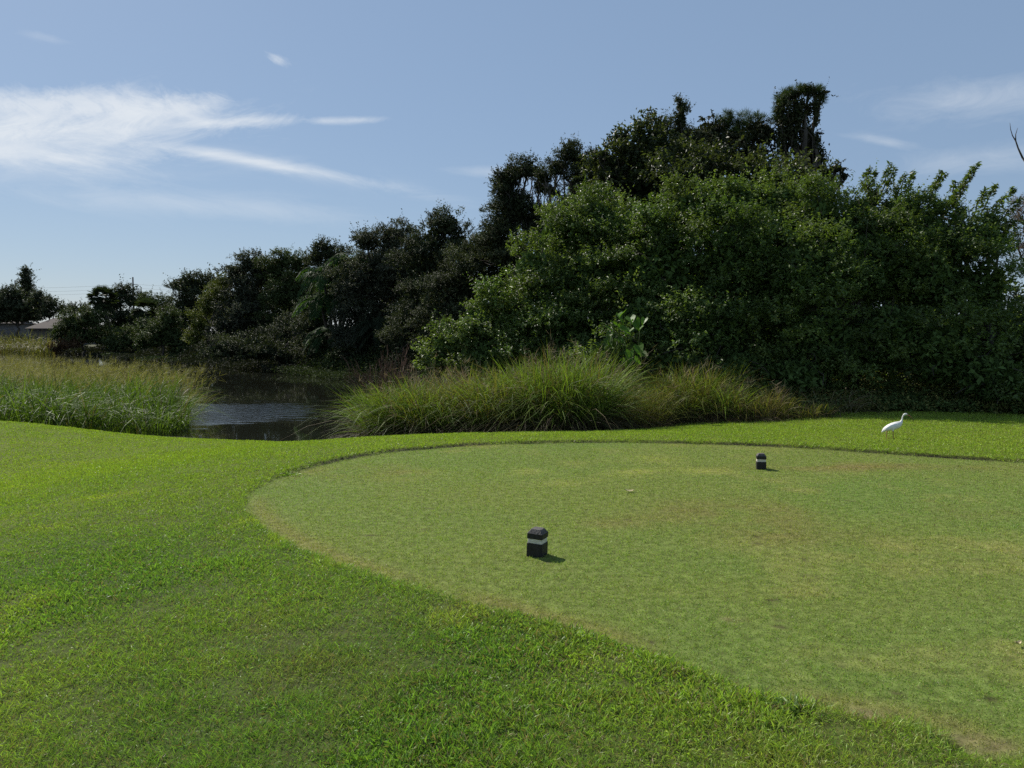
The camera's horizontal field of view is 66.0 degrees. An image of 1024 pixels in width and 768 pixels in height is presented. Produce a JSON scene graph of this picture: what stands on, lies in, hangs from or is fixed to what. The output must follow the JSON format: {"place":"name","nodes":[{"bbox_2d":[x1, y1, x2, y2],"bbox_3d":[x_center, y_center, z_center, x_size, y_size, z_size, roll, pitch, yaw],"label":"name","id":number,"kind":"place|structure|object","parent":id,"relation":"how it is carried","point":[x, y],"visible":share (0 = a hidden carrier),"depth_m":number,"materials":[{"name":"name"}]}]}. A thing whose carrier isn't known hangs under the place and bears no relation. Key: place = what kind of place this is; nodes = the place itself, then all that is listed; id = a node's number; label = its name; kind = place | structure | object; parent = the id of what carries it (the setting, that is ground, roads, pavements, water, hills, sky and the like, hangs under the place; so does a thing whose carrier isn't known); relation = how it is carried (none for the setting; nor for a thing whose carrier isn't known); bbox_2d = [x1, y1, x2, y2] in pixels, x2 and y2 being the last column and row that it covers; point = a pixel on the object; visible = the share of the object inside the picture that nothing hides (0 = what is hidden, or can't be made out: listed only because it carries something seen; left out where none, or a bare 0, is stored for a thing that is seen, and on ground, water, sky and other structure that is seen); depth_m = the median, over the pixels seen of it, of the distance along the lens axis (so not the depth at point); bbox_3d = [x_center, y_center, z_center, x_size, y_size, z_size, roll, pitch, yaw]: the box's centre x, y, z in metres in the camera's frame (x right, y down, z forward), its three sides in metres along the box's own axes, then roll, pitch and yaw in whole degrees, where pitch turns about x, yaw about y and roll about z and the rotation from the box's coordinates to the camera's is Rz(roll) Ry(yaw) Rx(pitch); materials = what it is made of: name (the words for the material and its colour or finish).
{"place":"outdoors","nodes":[
{"label":"outdoors","id":0,"kind":"place"},
{"bbox_2d":[0,320,36,341],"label":"house","id":1,"kind":"structure","parent":0,"point":[8,328],"depth_m":175.27,"materials":[{"name":"grey"}]},
{"bbox_2d":[45,332,86,354],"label":"tall shrub","id":2,"kind":"object","parent":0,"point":[63,345],"visible":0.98,"depth_m":113.47,"materials":[{"name":"green plant"}]},
{"bbox_2d":[46,301,123,354],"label":"tall shrub","id":3,"kind":"object","parent":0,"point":[80,323],"visible":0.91,"depth_m":114.94,"materials":[{"name":"green plant"}]},
{"bbox_2d":[0,352,414,440],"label":"pond water","id":4,"kind":"structure","parent":0,"point":[275,400],"depth_m":34.29,"materials":[{"name":"black liquid"}]},
{"bbox_2d":[0,353,213,385],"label":"reeds","id":5,"kind":"object","parent":4,"relation":"in","point":[40,364],"visible":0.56,"depth_m":52.91,"materials":[{"name":"green plant"}]},
{"bbox_2d":[0,355,251,435],"bbox_3d":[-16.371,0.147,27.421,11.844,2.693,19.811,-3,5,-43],"label":"reed bed","id":6,"kind":"object","parent":4,"relation":"in","point":[130,405],"visible":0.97,"depth_m":22.81,"materials":[{"name":"green plant"}]},
{"bbox_2d":[0,340,1023,767],"bbox_3d":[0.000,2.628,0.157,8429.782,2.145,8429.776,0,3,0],"label":"ground","id":7,"kind":"structure","parent":0,"point":[770,638],"depth_m":5.10,"materials":[{"name":"plant"}]},
{"bbox_2d":[0,279,55,337],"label":"broadleaf tree","id":8,"kind":"object","parent":7,"relation":"on","point":[15,307],"visible":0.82,"depth_m":162.78,"materials":[{"name":"green plant"}]},
{"bbox_2d":[15,263,40,296],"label":"norfolk pine","id":9,"kind":"object","parent":7,"relation":"on","point":[26,280],"visible":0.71,"depth_m":183.22,"materials":[{"name":"green plant"}]},
{"bbox_2d":[0,327,59,355],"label":"reeds","id":10,"kind":"object","parent":7,"relation":"on","point":[24,344],"visible":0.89,"depth_m":130.76,"materials":[{"name":"green plant"}]},
{"bbox_2d":[29,288,70,319],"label":"broadleaf tree","id":11,"kind":"object","parent":7,"relation":"on","point":[51,309],"visible":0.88,"depth_m":158.85,"materials":[{"name":"green plant"}]},
{"bbox_2d":[24,318,95,344],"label":"house","id":12,"kind":"structure","parent":7,"relation":"on","point":[41,327],"depth_m":150.32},
{"bbox_2d":[65,299,92,314],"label":"broadleaf tree","id":13,"kind":"object","parent":7,"relation":"on","point":[80,304],"visible":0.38,"depth_m":208.26,"materials":[{"name":"green plant"}]},
{"bbox_2d":[86,285,119,328],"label":"fan palm","id":14,"kind":"object","parent":7,"relation":"on","point":[100,302],"visible":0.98,"depth_m":116.57,"materials":[{"name":"green plant"}]},
{"bbox_2d":[87,274,145,347],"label":"broadleaf tree","id":15,"kind":"object","parent":7,"relation":"on","point":[125,297],"visible":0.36,"depth_m":126.57,"materials":[{"name":"green plant"}]},
{"bbox_2d":[97,313,154,351],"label":"tall shrub","id":16,"kind":"object","parent":7,"relation":"on","point":[125,341],"visible":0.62,"depth_m":111.50,"materials":[{"name":"green plant"}]},
{"bbox_2d":[129,295,160,324],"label":"fan palm","id":17,"kind":"object","parent":7,"relation":"on","point":[137,313],"visible":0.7,"depth_m":114.78,"materials":[{"name":"green plant"}]},
{"bbox_2d":[130,284,173,321],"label":"broadleaf tree","id":18,"kind":"object","parent":7,"relation":"on","point":[162,300],"visible":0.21,"depth_m":123.18,"materials":[{"name":"green plant"}]},
{"bbox_2d":[130,303,193,355],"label":"tall shrub","id":19,"kind":"object","parent":7,"relation":"on","point":[166,329],"visible":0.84,"depth_m":91.54,"materials":[{"name":"green plant"}]},
{"bbox_2d":[149,265,228,335],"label":"live oak","id":20,"kind":"object","parent":7,"relation":"on","point":[187,284],"visible":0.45,"depth_m":96.60,"materials":[{"name":"green plant"}]},
{"bbox_2d":[180,268,236,346],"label":"tall shrub","id":21,"kind":"object","parent":7,"relation":"on","point":[196,336],"visible":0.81,"depth_m":83.32,"materials":[{"name":"green plant"}]},
{"bbox_2d":[201,246,280,344],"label":"live oak","id":22,"kind":"object","parent":7,"relation":"on","point":[247,291],"visible":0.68,"depth_m":80.27,"materials":[{"name":"green plant"}]},
{"bbox_2d":[189,270,336,329],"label":"broadleaf tree","id":23,"kind":"object","parent":7,"relation":"on","point":[262,290],"visible":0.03,"depth_m":96.01,"materials":[{"name":"green plant"}]},
{"bbox_2d":[194,292,332,367],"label":"broadleaf tree","id":24,"kind":"object","parent":7,"relation":"on","point":[257,348],"visible":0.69,"depth_m":63.27,"materials":[{"name":"green plant"}]},
{"bbox_2d":[16,329,526,395],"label":"bank brush","id":25,"kind":"object","parent":7,"relation":"on","point":[186,354],"visible":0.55,"depth_m":61.10,"materials":[{"name":"green plant"}]},
{"bbox_2d":[257,309,308,357],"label":"tall shrub","id":26,"kind":"object","parent":7,"relation":"on","point":[286,318],"visible":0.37,"depth_m":69.46,"materials":[{"name":"green plant"}]},
{"bbox_2d":[242,245,328,339],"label":"live oak","id":27,"kind":"object","parent":7,"relation":"on","point":[276,272],"visible":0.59,"depth_m":78.70,"materials":[{"name":"green plant"}]},
{"bbox_2d":[280,471,305,476],"bbox_3d":[-2.580,1.029,9.040,0.429,0.067,0.256,0,3,0],"label":"weed","id":28,"kind":"object","parent":7,"relation":"on","point":[290,474],"visible":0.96,"depth_m":9.03,"materials":[{"name":"green plant"}]},
{"bbox_2d":[300,234,353,323],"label":"broadleaf tree","id":29,"kind":"object","parent":7,"relation":"on","point":[323,253],"visible":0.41,"depth_m":73.04,"materials":[{"name":"green plant"}]},
{"bbox_2d":[292,250,367,357],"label":"feather palm","id":30,"kind":"object","parent":7,"relation":"on","point":[316,301],"visible":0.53,"depth_m":58.84,"materials":[{"name":"green plant"}]},
{"bbox_2d":[316,344,377,371],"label":"tall shrub","id":31,"kind":"object","parent":7,"relation":"on","point":[335,354],"visible":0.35,"depth_m":57.57,"materials":[{"name":"green plant"}]},
{"bbox_2d":[291,373,450,438],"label":"tall grass","id":32,"kind":"structure","parent":7,"relation":"on","point":[356,419],"depth_m":16.15,"materials":[{"name":"green plant"}]},
{"bbox_2d":[341,344,412,409],"bbox_3d":[-3.306,0.300,19.276,1.913,2.547,1.915,0,3,0],"label":"dead shrub","id":33,"kind":"object","parent":7,"relation":"on","point":[382,377],"visible":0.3,"depth_m":19.07,"materials":[{"name":"green plant"}]},
{"bbox_2d":[313,208,445,365],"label":"live oak","id":34,"kind":"object","parent":7,"relation":"on","point":[366,279],"visible":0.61,"depth_m":56.90,"materials":[{"name":"green plant"}]},
{"bbox_2d":[350,316,409,351],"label":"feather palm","id":35,"kind":"object","parent":7,"relation":"on","point":[376,325],"visible":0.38,"depth_m":55.00,"materials":[{"name":"green plant"}]},
{"bbox_2d":[317,234,463,312],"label":"broadleaf tree","id":36,"kind":"object","parent":7,"relation":"on","point":[328,292],"depth_m":68.59,"materials":[{"name":"green plant"}]},
{"bbox_2d":[334,360,513,436],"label":"tall grass","id":37,"kind":"structure","parent":7,"relation":"on","point":[412,424],"depth_m":15.70,"materials":[{"name":"green plant"}]},
{"bbox_2d":[374,199,478,369],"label":"live oak","id":38,"kind":"object","parent":7,"relation":"on","point":[443,224],"visible":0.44,"depth_m":50.97,"materials":[{"name":"green plant"}]},
{"bbox_2d":[352,356,524,403],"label":"tall grass","id":39,"kind":"structure","parent":7,"relation":"on","point":[444,376],"depth_m":17.84,"materials":[{"name":"green plant"}]},
{"bbox_2d":[396,350,570,433],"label":"tall grass","id":40,"kind":"structure","parent":7,"relation":"on","point":[479,412],"depth_m":15.47,"materials":[{"name":"green plant"}]},
{"bbox_2d":[397,179,573,365],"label":"broadleaf tree","id":41,"kind":"object","parent":7,"relation":"on","point":[452,293],"visible":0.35,"depth_m":43.17,"materials":[{"name":"green plant"}]},
{"bbox_2d":[410,270,565,390],"bbox_3d":[-0.385,-0.646,21.634,4.275,4.941,3.970,2,4,31],"label":"tall shrub","id":42,"kind":"object","parent":7,"relation":"on","point":[474,331],"visible":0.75,"depth_m":21.21,"materials":[{"name":"green plant"}]},
{"bbox_2d":[459,148,551,299],"bbox_3d":[0.509,-6.069,39.569,6.433,11.753,3.808,-1,4,-17],"label":"live oak","id":43,"kind":"object","parent":7,"relation":"on","point":[516,207],"visible":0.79,"depth_m":39.02,"materials":[{"name":"green plant"}]},
{"bbox_2d":[526,527,547,557],"bbox_3d":[0.185,1.167,5.768,0.122,0.230,0.122,4,5,24],"label":"tee marker","id":44,"kind":"object","parent":7,"relation":"on","point":[537,544],"visible":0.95,"depth_m":5.72,"materials":[{"name":"black wood"}]},
{"bbox_2d":[432,332,700,432],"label":"tall grass","id":45,"kind":"structure","parent":7,"relation":"on","point":[579,404],"depth_m":15.18,"materials":[{"name":"green plant"}]},
{"bbox_2d":[524,133,610,256],"bbox_3d":[2.772,-6.113,37.447,4.562,11.846,3.249,0,3,0],"label":"live oak","id":46,"kind":"object","parent":7,"relation":"on","point":[568,153],"visible":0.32,"depth_m":37.25,"materials":[{"name":"green plant"}]},
{"bbox_2d":[486,169,651,378],"bbox_3d":[1.802,-2.244,21.802,5.242,7.628,5.083,0,3,0],"label":"tall shrub","id":47,"kind":"object","parent":7,"relation":"on","point":[573,301],"visible":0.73,"depth_m":21.36,"materials":[{"name":"green plant"}]},
{"bbox_2d":[488,330,674,415],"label":"tall grass","id":48,"kind":"structure","parent":7,"relation":"on","point":[573,362],"depth_m":17.90,"materials":[{"name":"green plant"}]},
{"bbox_2d":[604,310,648,388],"bbox_3d":[2.556,-0.295,17.811,1.069,2.763,1.432,0,3,0],"label":"leaved plant","id":49,"kind":"object","parent":7,"relation":"on","point":[639,350],"visible":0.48,"depth_m":17.66,"materials":[{"name":"green plant"}]},
{"bbox_2d":[245,442,1023,761],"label":"tee turf","id":50,"kind":"structure","parent":7,"relation":"on","point":[812,564],"depth_m":6.09,"materials":[{"name":"green plant"}]},
{"bbox_2d":[562,106,731,217],"bbox_3d":[4.821,-4.875,28.758,6.169,10.444,3.934,0,3,0],"label":"broadleaf tree","id":51,"kind":"object","parent":7,"relation":"on","point":[625,150],"visible":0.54,"depth_m":28.21,"materials":[{"name":"green plant"}]},
{"bbox_2d":[603,374,713,429],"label":"tall grass","id":52,"kind":"structure","parent":7,"relation":"on","point":[665,412],"depth_m":16.28,"materials":[{"name":"green plant"}]},
{"bbox_2d":[654,92,714,251],"bbox_3d":[6.508,-5.585,30.621,2.843,11.368,2.210,-2,4,-33],"label":"broadleaf tree","id":53,"kind":"object","parent":7,"relation":"on","point":[679,120],"visible":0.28,"depth_m":30.28,"materials":[{"name":"green plant"}]},
{"bbox_2d":[613,354,778,425],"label":"tall grass","id":54,"kind":"structure","parent":7,"relation":"on","point":[699,384],"depth_m":17.01,"materials":[{"name":"green plant"}]},
{"bbox_2d":[557,149,843,395],"bbox_3d":[4.911,-2.726,20.376,7.674,7.026,6.379,0,3,0],"label":"tall shrub","id":55,"kind":"object","parent":7,"relation":"on","point":[704,323],"visible":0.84,"depth_m":19.73,"materials":[{"name":"green plant"}]},
{"bbox_2d":[681,107,781,175],"bbox_3d":[8.566,-5.486,31.027,4.651,10.998,3.141,0,3,0],"label":"pine tree","id":56,"kind":"object","parent":7,"relation":"on","point":[752,131],"visible":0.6,"depth_m":30.59,"materials":[{"name":"green plant"}]},
{"bbox_2d":[682,378,780,422],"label":"tall grass","id":57,"kind":"structure","parent":7,"relation":"on","point":[724,402],"depth_m":16.60,"materials":[{"name":"green plant"}]},
{"bbox_2d":[689,381,818,423],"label":"tall grass","id":58,"kind":"structure","parent":7,"relation":"on","point":[764,414],"depth_m":16.42,"materials":[{"name":"green plant"}]},
{"bbox_2d":[496,133,1023,387],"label":"broadleaf tree","id":59,"kind":"object","parent":7,"relation":"on","point":[733,167],"visible":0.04,"depth_m":26.00,"materials":[{"name":"green plant"}]},
{"bbox_2d":[756,453,765,469],"bbox_3d":[3.005,0.945,9.513,0.112,0.220,0.112,1,4,12],"label":"tee marker","id":60,"kind":"object","parent":7,"relation":"on","point":[761,461],"visible":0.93,"depth_m":9.46,"materials":[{"name":"black wood"}]},
{"bbox_2d":[512,354,1023,423],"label":"undergrowth","id":61,"kind":"object","parent":7,"relation":"on","point":[924,396],"visible":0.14,"depth_m":17.90,"materials":[{"name":"green plant"}]},
{"bbox_2d":[764,691,822,718],"bbox_3d":[1.201,1.359,3.324,0.269,0.071,0.212,-2,4,-32],"label":"weed","id":62,"kind":"object","parent":7,"relation":"on","point":[788,704],"visible":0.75,"depth_m":3.34,"materials":[{"name":"green plant"}]},
{"bbox_2d":[771,400,843,420],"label":"tall grass","id":63,"kind":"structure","parent":7,"relation":"on","point":[810,413],"depth_m":16.48,"materials":[{"name":"green plant"}]},
{"bbox_2d":[769,77,850,199],"bbox_3d":[11.518,-5.903,30.673,3.261,11.770,1.541,0,3,0],"label":"pine tree","id":64,"kind":"object","parent":7,"relation":"on","point":[793,123],"visible":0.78,"depth_m":30.25,"materials":[{"name":"green plant"}]},
{"bbox_2d":[775,384,896,417],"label":"tall grass","id":65,"kind":"structure","parent":7,"relation":"on","point":[848,401],"depth_m":17.13,"materials":[{"name":"green plant"}]},
{"bbox_2d":[732,161,947,398],"bbox_3d":[8.064,-2.541,19.560,4.948,6.525,5.401,1,4,22],"label":"tall shrub","id":66,"kind":"object","parent":7,"relation":"on","point":[838,343],"visible":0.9,"depth_m":18.73,"materials":[{"name":"green plant"}]},
{"bbox_2d":[882,413,913,437],"bbox_3d":[5.990,0.652,12.250,0.499,0.399,0.117,0,3,0],"label":"white bird","id":67,"kind":"object","parent":7,"relation":"on","point":[893,426],"visible":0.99,"depth_m":12.22},
{"bbox_2d":[865,161,1023,413],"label":"tall shrub","id":68,"kind":"object","parent":7,"relation":"on","point":[997,369],"visible":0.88,"depth_m":18.34,"materials":[{"name":"green plant"}]},
{"bbox_2d":[998,191,1023,267],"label":"feathery tree","id":69,"kind":"object","parent":7,"relation":"on","point":[1019,214],"visible":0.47,"depth_m":33.48,"materials":[{"name":"green plant"}]},
{"bbox_2d":[1010,126,1023,160],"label":"bare tree","id":70,"kind":"object","parent":7,"relation":"on","point":[1021,155],"visible":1,"depth_m":29.50,"materials":[{"name":"grey plant"}]},
{"bbox_2d":[0,410,1023,767],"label":"rough grass","id":71,"kind":"structure","parent":0,"point":[544,634],"depth_m":4.02,"materials":[{"name":"green plant"}]},
{"bbox_2d":[0,0,1023,330],"label":"sky","id":72,"kind":"structure","parent":0,"point":[147,141],"materials":[{"name":"blue"}]}
]}

